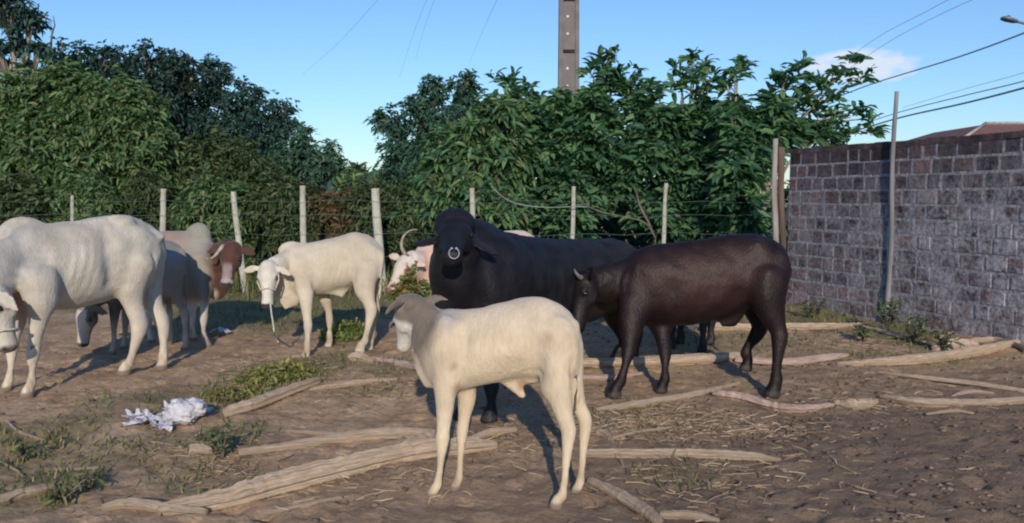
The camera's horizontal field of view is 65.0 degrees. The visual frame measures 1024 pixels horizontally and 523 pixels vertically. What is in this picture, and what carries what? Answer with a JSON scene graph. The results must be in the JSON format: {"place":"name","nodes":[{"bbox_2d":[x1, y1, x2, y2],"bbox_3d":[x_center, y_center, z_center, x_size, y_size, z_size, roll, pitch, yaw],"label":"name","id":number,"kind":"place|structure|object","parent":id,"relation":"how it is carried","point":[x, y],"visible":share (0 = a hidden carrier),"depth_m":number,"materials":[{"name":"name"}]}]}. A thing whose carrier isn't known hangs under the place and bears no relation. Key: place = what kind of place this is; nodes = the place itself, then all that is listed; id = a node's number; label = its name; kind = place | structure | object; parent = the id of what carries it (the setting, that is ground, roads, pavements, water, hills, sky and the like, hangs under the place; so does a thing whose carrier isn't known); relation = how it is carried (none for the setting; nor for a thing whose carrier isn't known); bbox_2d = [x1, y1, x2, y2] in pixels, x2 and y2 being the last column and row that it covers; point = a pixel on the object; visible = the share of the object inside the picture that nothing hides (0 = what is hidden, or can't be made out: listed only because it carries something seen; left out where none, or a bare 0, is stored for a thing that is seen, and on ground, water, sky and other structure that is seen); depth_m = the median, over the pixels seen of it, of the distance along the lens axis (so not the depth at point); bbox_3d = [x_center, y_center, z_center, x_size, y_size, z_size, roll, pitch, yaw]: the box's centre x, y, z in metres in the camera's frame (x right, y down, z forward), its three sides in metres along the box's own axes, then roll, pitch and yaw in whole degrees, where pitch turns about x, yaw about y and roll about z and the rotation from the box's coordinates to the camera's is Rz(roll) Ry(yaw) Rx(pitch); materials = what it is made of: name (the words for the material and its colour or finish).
{"place":"outdoors","nodes":[
{"label":"outdoors","id":0,"kind":"place"},
{"bbox_2d":[225,261,412,300],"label":"tall grass","id":1,"kind":"structure","parent":0,"point":[251,278],"depth_m":12.76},
{"bbox_2d":[0,201,1023,522],"bbox_3d":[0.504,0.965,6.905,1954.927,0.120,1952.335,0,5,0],"label":"ground","id":2,"kind":"structure","parent":0,"point":[74,375],"depth_m":5.13,"materials":[{"name":"soil"}]},
{"bbox_2d":[5,419,43,439],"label":"branch","id":3,"kind":"object","parent":2,"relation":"on","point":[10,424],"visible":0.92,"depth_m":5.11,"materials":[{"name":"brown wood"}]},
{"bbox_2d":[0,483,53,505],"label":"log","id":4,"kind":"object","parent":2,"relation":"on","point":[27,492],"visible":0.85,"depth_m":3.99,"materials":[{"name":"brown wood"}]},
{"bbox_2d":[0,0,54,83],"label":"tree","id":5,"kind":"object","parent":2,"relation":"on","point":[16,19],"visible":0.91,"depth_m":17.59,"materials":[{"name":"green plant"}]},
{"bbox_2d":[6,436,50,461],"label":"weed","id":6,"kind":"object","parent":2,"relation":"on","point":[20,447],"visible":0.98,"depth_m":4.68,"materials":[{"name":"green plant"}]},
{"bbox_2d":[0,170,61,225],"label":"shrub","id":7,"kind":"object","parent":2,"relation":"on","point":[11,207],"visible":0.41,"depth_m":14.33,"materials":[{"name":"green plant"}]},
{"bbox_2d":[41,467,86,507],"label":"weed","id":8,"kind":"object","parent":2,"relation":"on","point":[52,497],"visible":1,"depth_m":3.97,"materials":[{"name":"green plant"}]},
{"bbox_2d":[48,467,103,470],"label":"branch","id":9,"kind":"object","parent":2,"relation":"on","point":[72,468],"visible":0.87,"depth_m":4.51,"materials":[{"name":"brown wood"}]},
{"bbox_2d":[32,15,121,85],"bbox_3d":[-11.336,-3.183,20.909,2.238,6.188,1.714,-2,5,-28],"label":"tree","id":10,"kind":"object","parent":2,"relation":"on","point":[93,62],"visible":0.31,"depth_m":20.55,"materials":[{"name":"green plant"}]},
{"bbox_2d":[0,215,169,398],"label":"cow","id":11,"kind":"object","parent":2,"relation":"on","point":[47,270],"visible":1,"depth_m":6.32},
{"bbox_2d":[36,169,133,222],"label":"shrub","id":12,"kind":"object","parent":2,"relation":"on","point":[85,190],"visible":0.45,"depth_m":14.50,"materials":[{"name":"green plant"}]},
{"bbox_2d":[73,466,105,488],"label":"weed","id":13,"kind":"object","parent":2,"relation":"on","point":[88,481],"visible":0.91,"depth_m":4.14,"materials":[{"name":"green plant"}]},
{"bbox_2d":[0,56,186,204],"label":"shrub","id":14,"kind":"object","parent":2,"relation":"on","point":[57,124],"visible":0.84,"depth_m":15.37,"materials":[{"name":"green plant"}]},
{"bbox_2d":[70,239,188,354],"bbox_3d":[-3.775,0.339,7.893,1.109,1.141,0.541,-1,5,-18],"label":"cow","id":15,"kind":"object","parent":2,"relation":"on","point":[175,272],"visible":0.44,"depth_m":7.79},
{"bbox_2d":[97,167,190,231],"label":"shrub","id":16,"kind":"object","parent":2,"relation":"on","point":[148,195],"visible":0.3,"depth_m":14.73,"materials":[{"name":"green plant"}]},
{"bbox_2d":[101,497,207,513],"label":"log","id":17,"kind":"object","parent":2,"relation":"on","point":[151,505],"visible":0.95,"depth_m":3.85,"materials":[{"name":"brown wood"}]},
{"bbox_2d":[95,37,214,143],"bbox_3d":[-10.657,-3.432,23.797,3.822,6.244,2.518,0,5,0],"label":"tree","id":18,"kind":"object","parent":2,"relation":"on","point":[177,76],"visible":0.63,"depth_m":23.39,"materials":[{"name":"green plant"}]},
{"bbox_2d":[160,189,165,230],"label":"fence post","id":19,"kind":"object","parent":2,"relation":"on","point":[163,212],"visible":0.43,"depth_m":12.85,"materials":[{"name":"grey wood"}]},
{"bbox_2d":[121,397,212,431],"bbox_3d":[-2.344,1.012,5.403,0.588,0.189,0.482,0,5,0],"label":"plastic bag","id":20,"kind":"object","parent":2,"relation":"on","point":[179,411],"visible":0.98,"depth_m":5.34,"materials":[{"name":"plastic"}]},
{"bbox_2d":[144,223,254,346],"bbox_3d":[-3.385,0.224,8.510,1.701,1.269,0.607,2,5,23],"label":"cow","id":21,"kind":"object","parent":2,"relation":"on","point":[212,267],"visible":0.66,"depth_m":8.32},
{"bbox_2d":[188,443,211,454],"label":"log","id":22,"kind":"object","parent":2,"relation":"on","point":[196,448],"visible":0.95,"depth_m":4.75,"materials":[{"name":"brown wood"}]},
{"bbox_2d":[169,165,261,267],"bbox_3d":[-5.372,-0.661,14.594,1.739,2.142,1.326,0,5,0],"label":"shrub","id":23,"kind":"object","parent":2,"relation":"on","point":[211,194],"visible":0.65,"depth_m":14.35,"materials":[{"name":"green plant"}]},
{"bbox_2d":[201,421,236,459],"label":"weed","id":24,"kind":"object","parent":2,"relation":"on","point":[220,445],"visible":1,"depth_m":4.65,"materials":[{"name":"green plant"}]},
{"bbox_2d":[160,123,290,214],"bbox_3d":[-5.949,-1.290,16.469,2.873,3.093,1.770,0,5,0],"label":"shrub","id":25,"kind":"object","parent":2,"relation":"on","point":[235,161],"visible":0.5,"depth_m":16.07,"materials":[{"name":"green plant"}]},
{"bbox_2d":[198,384,273,403],"bbox_3d":[-2.053,1.013,6.079,0.634,0.148,0.498,0,5,0],"label":"forage heap","id":26,"kind":"object","parent":2,"relation":"on","point":[246,390],"visible":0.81,"depth_m":6.03,"materials":[{"name":"green plant"}]},
{"bbox_2d":[170,53,303,166],"bbox_3d":[-8.960,-3.406,24.960,5.097,6.072,2.965,0,5,0],"label":"tree","id":27,"kind":"object","parent":2,"relation":"on","point":[241,114],"visible":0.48,"depth_m":24.36,"materials":[{"name":"green plant"}]},
{"bbox_2d":[231,191,246,291],"bbox_3d":[-4.384,-0.293,12.916,0.234,1.663,0.101,0,5,0],"label":"fence post","id":28,"kind":"object","parent":2,"relation":"on","point":[237,227],"visible":0.7,"depth_m":12.87,"materials":[{"name":"grey wood"}]},
{"bbox_2d":[223,377,320,416],"bbox_3d":[-1.731,0.990,5.935,0.119,0.100,0.999,2,5,25],"label":"log","id":29,"kind":"object","parent":2,"relation":"on","point":[262,400],"visible":0.99,"depth_m":5.79,"materials":[{"name":"brown wood"}]},
{"bbox_2d":[233,358,325,388],"bbox_3d":[-1.922,0.941,6.682,0.752,0.236,0.897,0,5,0],"label":"forage heap","id":30,"kind":"object","parent":2,"relation":"on","point":[295,368],"visible":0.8,"depth_m":6.59,"materials":[{"name":"green plant"}]},
{"bbox_2d":[237,170,331,272],"bbox_3d":[-4.229,-0.654,14.851,1.826,2.081,1.391,0,5,0],"label":"shrub","id":31,"kind":"object","parent":2,"relation":"on","point":[272,221],"visible":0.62,"depth_m":14.53,"materials":[{"name":"green plant"}]},
{"bbox_2d":[258,496,341,516],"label":"branch","id":32,"kind":"object","parent":2,"relation":"on","point":[278,510],"visible":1,"depth_m":3.88,"materials":[{"name":"brown wood"}]},
{"bbox_2d":[300,186,306,242],"bbox_3d":[-3.339,-0.340,12.913,0.136,1.756,0.109,0,5,0],"label":"fence post","id":33,"kind":"object","parent":2,"relation":"on","point":[302,212],"visible":0.56,"depth_m":12.85,"materials":[{"name":"grey wood"}]},
{"bbox_2d":[262,121,355,193],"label":"shrub","id":34,"kind":"object","parent":2,"relation":"on","point":[303,159],"visible":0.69,"depth_m":18.61,"materials":[{"name":"green plant"}]},
{"bbox_2d":[284,430,336,435],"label":"branch","id":35,"kind":"object","parent":2,"relation":"on","point":[323,433],"visible":0.48,"depth_m":5.15,"materials":[{"name":"brown wood"}]},
{"bbox_2d":[242,232,383,356],"bbox_3d":[-1.942,0.318,7.971,1.377,1.208,0.695,-1,5,-16],"label":"cow","id":36,"kind":"object","parent":2,"relation":"on","point":[291,274],"visible":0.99,"depth_m":7.87},
{"bbox_2d":[158,437,497,514],"bbox_3d":[-0.905,1.108,4.316,1.858,0.118,0.209,-3,5,-34],"label":"log","id":37,"kind":"object","parent":2,"relation":"on","point":[292,478],"visible":0.88,"depth_m":4.21,"materials":[{"name":"brown wood"}]},
{"bbox_2d":[238,427,435,454],"bbox_3d":[-1.056,1.083,4.924,1.178,0.077,0.159,-1,5,-16],"label":"log","id":38,"kind":"object","parent":2,"relation":"on","point":[376,434],"visible":0.91,"depth_m":4.93,"materials":[{"name":"brown wood"}]},
{"bbox_2d":[316,317,364,342],"bbox_3d":[-1.867,0.769,8.932,0.657,0.294,0.978,0,5,0],"label":"forage heap","id":39,"kind":"object","parent":2,"relation":"on","point":[356,327],"visible":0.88,"depth_m":8.79,"materials":[{"name":"green plant"}]},
{"bbox_2d":[306,179,375,241],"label":"shrub","id":40,"kind":"object","parent":2,"relation":"on","point":[339,224],"visible":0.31,"depth_m":14.69,"materials":[{"name":"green plant"}]},
{"bbox_2d":[309,378,396,390],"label":"branch","id":41,"kind":"object","parent":2,"relation":"on","point":[356,382],"visible":0.91,"depth_m":6.34,"materials":[{"name":"brown wood"}]},
{"bbox_2d":[332,162,387,198],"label":"shrub","id":42,"kind":"object","parent":2,"relation":"on","point":[350,177],"visible":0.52,"depth_m":15.37,"materials":[{"name":"green plant"}]},
{"bbox_2d":[348,351,373,363],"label":"log","id":43,"kind":"object","parent":2,"relation":"on","point":[360,356],"visible":0.91,"depth_m":7.41,"materials":[{"name":"brown wood"}]},
{"bbox_2d":[348,162,396,184],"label":"thicket","id":44,"kind":"object","parent":2,"relation":"on","point":[372,172],"visible":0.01,"depth_m":31.15,"materials":[{"name":"green plant"}]},
{"bbox_2d":[371,188,385,290],"bbox_3d":[-2.134,-0.318,12.915,0.240,1.714,0.156,0,5,0],"label":"fence post","id":45,"kind":"object","parent":2,"relation":"on","point":[376,218],"visible":0.54,"depth_m":12.84,"materials":[{"name":"grey wood"}]},
{"bbox_2d":[0,200,770,202],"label":"fence wire","id":46,"kind":"object","parent":45,"relation":"attached to","point":[414,201],"visible":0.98,"depth_m":12.78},
{"bbox_2d":[15,213,758,216],"bbox_3d":[-2.536,-0.735,12.802,13.792,0.065,0.005,0,5,0],"label":"fence wire","id":47,"kind":"object","parent":45,"relation":"attached to","point":[348,215],"visible":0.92,"depth_m":12.80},
{"bbox_2d":[216,232,779,235],"bbox_3d":[-2.540,-0.438,12.825,13.817,0.067,0.005,0,5,0],"label":"fence wire","id":48,"kind":"object","parent":45,"relation":"attached to","point":[533,235],"visible":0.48,"depth_m":12.82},
{"bbox_2d":[338,180,434,280],"bbox_3d":[-2.209,-0.536,14.608,1.814,1.879,1.408,0,5,0],"label":"shrub","id":49,"kind":"object","parent":2,"relation":"on","point":[391,195],"visible":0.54,"depth_m":14.32,"materials":[{"name":"green plant"}]},
{"bbox_2d":[370,356,415,368],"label":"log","id":50,"kind":"object","parent":2,"relation":"on","point":[397,362],"visible":0.62,"depth_m":7.18,"materials":[{"name":"brown wood"}]},
{"bbox_2d":[396,429,435,444],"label":"log","id":51,"kind":"object","parent":2,"relation":"on","point":[426,434],"visible":0.17,"depth_m":4.86,"materials":[{"name":"brown wood"}]},
{"bbox_2d":[364,68,488,230],"bbox_3d":[-2.042,-2.369,19.742,3.219,4.737,1.892,-1,5,-12],"label":"tree","id":52,"kind":"object","parent":2,"relation":"on","point":[401,160],"visible":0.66,"depth_m":19.55,"materials":[{"name":"green plant"}]},
{"bbox_2d":[386,229,533,293],"bbox_3d":[-0.518,0.240,8.637,1.788,1.217,0.630,-2,5,-20],"label":"cow","id":53,"kind":"object","parent":2,"relation":"on","point":[419,257],"visible":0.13,"depth_m":8.22},
{"bbox_2d":[385,263,431,303],"bbox_3d":[-0.989,0.268,7.913,0.586,0.507,0.425,0,5,0],"label":"forage bunch","id":54,"kind":"object","parent":53,"relation":"attached to","point":[413,288],"visible":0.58,"depth_m":7.89,"materials":[{"name":"green plant"}]},
{"bbox_2d":[385,78,549,236],"bbox_3d":[-0.762,-1.463,14.786,3.057,3.714,2.038,0,5,0],"label":"shrub","id":55,"kind":"object","parent":2,"relation":"on","point":[480,152],"visible":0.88,"depth_m":14.31,"materials":[{"name":"green plant"}]},
{"bbox_2d":[469,188,474,217],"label":"fence post","id":56,"kind":"object","parent":2,"relation":"on","point":[472,199],"visible":0.24,"depth_m":12.83,"materials":[{"name":"grey wood"}]},
{"bbox_2d":[385,294,591,509],"bbox_3d":[-0.124,0.679,4.090,1.037,1.010,0.407,1,5,18],"label":"calf","id":57,"kind":"object","parent":2,"relation":"on","point":[515,346],"visible":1,"depth_m":3.99},
{"bbox_2d":[470,427,516,438],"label":"branch","id":58,"kind":"object","parent":2,"relation":"on","point":[486,433],"visible":0.85,"depth_m":5.00,"materials":[{"name":"brown wood"}]},
{"bbox_2d":[0,287,1013,509],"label":"grass","id":59,"kind":"structure","parent":2,"relation":"on","point":[61,445],"depth_m":5.95,"materials":[{"name":"plant"}]},
{"bbox_2d":[0,329,1023,522],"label":"dirt clods","id":60,"kind":"object","parent":2,"relation":"on","point":[902,515],"visible":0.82,"depth_m":5.00,"materials":[{"name":"soil"}]},
{"bbox_2d":[2,296,1023,522],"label":"straw","id":61,"kind":"object","parent":2,"relation":"on","point":[668,421],"visible":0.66,"depth_m":5.09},
{"bbox_2d":[248,175,788,265],"bbox_3d":[0.975,-0.710,17.575,30.554,2.497,2.321,0,5,0],"label":"thicket","id":62,"kind":"object","parent":2,"relation":"on","point":[611,226],"visible":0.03,"depth_m":17.21,"materials":[{"name":"green plant"}]},
{"bbox_2d":[412,208,642,422],"bbox_3d":[0.206,0.293,6.359,0.788,1.454,3.018,3,6,35],"label":"bull","id":63,"kind":"object","parent":2,"relation":"on","point":[474,263],"visible":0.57,"depth_m":5.56,"materials":[{"name":"fur"}]},
{"bbox_2d":[558,0,578,93],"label":"utility pole","id":64,"kind":"object","parent":2,"relation":"on","point":[568,40],"visible":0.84,"depth_m":17.57,"materials":[{"name":"concrete"}]},
{"bbox_2d":[484,44,658,238],"bbox_3d":[1.143,-1.836,14.998,3.359,4.424,1.989,0,5,0],"label":"shrub","id":65,"kind":"object","parent":2,"relation":"on","point":[580,133],"visible":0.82,"depth_m":14.72,"materials":[{"name":"green plant"}]},
{"bbox_2d":[570,186,575,238],"bbox_3d":[0.952,-0.334,12.913,0.138,1.741,0.081,0,5,0],"label":"fence post","id":66,"kind":"object","parent":2,"relation":"on","point":[572,228],"visible":0.42,"depth_m":12.86,"materials":[{"name":"grey wood"}]},
{"bbox_2d":[491,186,587,207],"bbox_3d":[0.441,-1.018,12.680,1.555,0.346,0.074,0,5,-4],"label":"cable","id":67,"kind":"object","parent":66,"relation":"attached to","point":[537,206],"visible":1,"depth_m":12.66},
{"bbox_2d":[596,429,613,440],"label":"log","id":68,"kind":"object","parent":2,"relation":"on","point":[605,433],"visible":0.92,"depth_m":5.05,"materials":[{"name":"brown wood"}]},
{"bbox_2d":[583,372,644,379],"bbox_3d":[0.841,0.952,6.692,0.623,0.045,0.171,-1,5,-13],"label":"plank","id":69,"kind":"object","parent":2,"relation":"on","point":[603,377],"visible":0.71,"depth_m":6.63,"materials":[{"name":"brown wood"}]},
{"bbox_2d":[576,190,656,243],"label":"bare branch","id":70,"kind":"object","parent":2,"relation":"on","point":[646,218],"visible":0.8,"depth_m":13.26,"materials":[{"name":"brown plant"}]},
{"bbox_2d":[587,477,662,522],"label":"log","id":71,"kind":"object","parent":2,"relation":"on","point":[633,503],"visible":0.99,"depth_m":3.89,"materials":[{"name":"brown wood"}]},
{"bbox_2d":[608,426,675,439],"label":"branch","id":72,"kind":"object","parent":2,"relation":"on","point":[640,431],"visible":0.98,"depth_m":5.12,"materials":[{"name":"brown wood"}]},
{"bbox_2d":[583,352,740,366],"bbox_3d":[1.365,0.888,7.250,1.611,0.103,0.203,-1,5,-13],"label":"log","id":73,"kind":"object","parent":2,"relation":"on","point":[691,359],"visible":0.83,"depth_m":7.18,"materials":[{"name":"brown wood"}]},
{"bbox_2d":[661,183,667,243],"bbox_3d":[2.435,-0.360,12.911,0.123,1.794,0.074,0,5,0],"label":"fence post","id":74,"kind":"object","parent":2,"relation":"on","point":[664,213],"visible":0.55,"depth_m":12.86,"materials":[{"name":"grey wood"}]},
{"bbox_2d":[595,382,739,410],"bbox_3d":[1.243,1.004,6.018,1.524,0.057,0.127,-3,5,-35],"label":"log","id":75,"kind":"object","parent":2,"relation":"on","point":[653,400],"visible":0.98,"depth_m":5.87,"materials":[{"name":"brown wood"}]},
{"bbox_2d":[605,46,736,244],"bbox_3d":[3.089,-1.788,14.865,2.842,4.336,1.923,0,5,0],"label":"shrub","id":76,"kind":"object","parent":2,"relation":"on","point":[670,144],"visible":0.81,"depth_m":14.47,"materials":[{"name":"green plant"}]},
{"bbox_2d":[571,234,791,398],"bbox_3d":[1.309,0.405,6.301,1.741,1.243,0.650,0,5,0],"label":"cow","id":77,"kind":"object","parent":2,"relation":"on","point":[660,291],"visible":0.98,"depth_m":6.13},
{"bbox_2d":[586,448,780,460],"bbox_3d":[0.976,1.108,4.629,1.116,0.061,0.079,0,5,4],"label":"log","id":78,"kind":"object","parent":2,"relation":"on","point":[643,453],"visible":0.98,"depth_m":4.61,"materials":[{"name":"brown wood"}]},
{"bbox_2d":[660,510,719,521],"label":"log","id":79,"kind":"object","parent":2,"relation":"on","point":[686,514],"visible":0.97,"depth_m":3.77,"materials":[{"name":"brown wood"}]},
{"bbox_2d":[670,321,715,352],"bbox_3d":[1.619,0.360,8.162,1.048,1.064,0.535,1,5,13],"label":"cow","id":80,"kind":"object","parent":2,"relation":"on","point":[704,341],"visible":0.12,"depth_m":8.06},
{"bbox_2d":[712,390,834,412],"bbox_3d":[1.885,1.020,5.836,0.867,0.078,0.310,2,5,21],"label":"log","id":81,"kind":"object","parent":2,"relation":"on","point":[747,398],"visible":0.99,"depth_m":5.76,"materials":[{"name":"brown wood"}]},
{"bbox_2d":[771,139,778,242],"bbox_3d":[3.713,-0.529,11.322,0.164,2.381,0.107,-3,5,-34],"label":"wall post","id":82,"kind":"object","parent":2,"relation":"on","point":[775,223],"depth_m":11.24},
{"bbox_2d":[777,147,785,248],"bbox_3d":[3.835,-0.480,11.422,0.186,2.267,0.106,-2,5,-27],"label":"wall post","id":83,"kind":"object","parent":2,"relation":"on","point":[780,186],"depth_m":11.34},
{"bbox_2d":[707,322,864,330],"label":"log","id":84,"kind":"object","parent":2,"relation":"on","point":[790,326],"visible":0.59,"depth_m":9.14,"materials":[{"name":"brown wood"}]},
{"bbox_2d":[735,353,848,365],"bbox_3d":[2.629,0.894,7.356,1.170,0.071,0.328,-1,5,-10],"label":"plank","id":85,"kind":"object","parent":2,"relation":"on","point":[801,360],"visible":0.84,"depth_m":7.26,"materials":[{"name":"brown wood"}]},
{"bbox_2d":[698,50,891,237],"bbox_3d":[4.779,-1.573,13.803,3.251,4.081,1.734,0,5,0],"label":"tree","id":86,"kind":"object","parent":2,"relation":"on","point":[741,163],"visible":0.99,"depth_m":13.49,"materials":[{"name":"green plant"}]},
{"bbox_2d":[795,294,834,317],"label":"weed","id":87,"kind":"object","parent":2,"relation":"on","point":[813,314],"visible":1,"depth_m":10.10,"materials":[{"name":"green plant"}]},
{"bbox_2d":[834,398,878,409],"bbox_3d":[2.530,1.018,5.809,0.362,0.084,0.166,-1,5,-12],"label":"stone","id":88,"kind":"object","parent":2,"relation":"on","point":[861,404],"visible":0.98,"depth_m":5.75,"materials":[{"name":"beige stone"}]},
{"bbox_2d":[850,321,875,340],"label":"weed","id":89,"kind":"object","parent":2,"relation":"on","point":[862,334],"visible":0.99,"depth_m":8.44,"materials":[{"name":"green plant"}]},
{"bbox_2d":[867,293,909,330],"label":"weed","id":90,"kind":"object","parent":2,"relation":"on","point":[889,321],"visible":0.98,"depth_m":9.05,"materials":[{"name":"green plant"}]},
{"bbox_2d":[883,91,898,321],"bbox_3d":[4.601,-0.624,9.721,0.167,2.820,0.111,-3,6,-36],"label":"wall post","id":91,"kind":"object","parent":2,"relation":"on","point":[890,239],"depth_m":9.67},
{"bbox_2d":[861,325,934,345],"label":"branch","id":92,"kind":"object","parent":2,"relation":"on","point":[897,335],"visible":0.66,"depth_m":8.69,"materials":[{"name":"brown wood"}]},
{"bbox_2d":[786,130,1023,343],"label":"brick wall","id":93,"kind":"structure","parent":2,"relation":"on","point":[958,259],"depth_m":9.36,"materials":[{"name":"brick"}]},
{"bbox_2d":[897,314,930,343],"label":"weed","id":94,"kind":"object","parent":2,"relation":"on","point":[914,334],"visible":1,"depth_m":8.42,"materials":[{"name":"green plant"}]},
{"bbox_2d":[836,339,1020,365],"bbox_3d":[4.080,0.866,7.578,2.525,0.110,0.268,-2,5,-25],"label":"log","id":95,"kind":"object","parent":2,"relation":"on","point":[955,354],"visible":0.97,"depth_m":7.37,"materials":[{"name":"brown wood"}]},
{"bbox_2d":[927,324,964,350],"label":"weed","id":96,"kind":"object","parent":2,"relation":"on","point":[945,340],"visible":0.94,"depth_m":7.95,"materials":[{"name":"green plant"}]},
{"bbox_2d":[926,409,973,414],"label":"branch","id":97,"kind":"object","parent":2,"relation":"on","point":[950,411],"visible":1,"depth_m":5.60,"materials":[{"name":"brown wood"}]},
{"bbox_2d":[878,371,1023,392],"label":"branch","id":98,"kind":"object","parent":2,"relation":"on","point":[968,382],"visible":0.99,"depth_m":6.52,"materials":[{"name":"brown wood"}]},
{"bbox_2d":[879,394,1023,406],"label":"log","id":99,"kind":"object","parent":2,"relation":"on","point":[932,402],"visible":1,"depth_m":5.82,"materials":[{"name":"brown wood"}]},
{"bbox_2d":[932,338,978,350],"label":"log","id":100,"kind":"object","parent":2,"relation":"on","point":[966,342],"visible":0.65,"depth_m":8.11,"materials":[{"name":"brown wood"}]},
{"bbox_2d":[910,122,1023,139],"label":"house","id":101,"kind":"structure","parent":2,"relation":"on","point":[990,127],"depth_m":16.94,"materials":[{"name":"red tile"}]},
{"bbox_2d":[951,389,993,396],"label":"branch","id":102,"kind":"object","parent":2,"relation":"on","point":[965,391],"visible":0.99,"depth_m":6.17,"materials":[{"name":"brown wood"}]},
{"bbox_2d":[967,337,1023,350],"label":"branch","id":103,"kind":"object","parent":2,"relation":"on","point":[998,339],"visible":0.58,"depth_m":8.35,"materials":[{"name":"brown wood"}]},
{"bbox_2d":[1000,15,1023,24],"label":"street lamp","id":104,"kind":"object","parent":2,"relation":"on","point":[1008,18],"visible":1,"depth_m":18.56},
{"bbox_2d":[0,0,1023,199],"label":"sky","id":105,"kind":"structure","parent":0,"point":[273,43],"materials":[{"name":"blue"}]},
{"bbox_2d":[841,32,1023,95],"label":"power line","id":106,"kind":"object","parent":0,"point":[942,61],"visible":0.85,"depth_m":24.09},
{"bbox_2d":[851,81,1023,127],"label":"power line","id":107,"kind":"object","parent":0,"point":[951,98],"visible":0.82,"depth_m":28.08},
{"bbox_2d":[859,87,1023,129],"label":"power line","id":108,"kind":"object","parent":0,"point":[1010,91],"visible":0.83,"depth_m":28.08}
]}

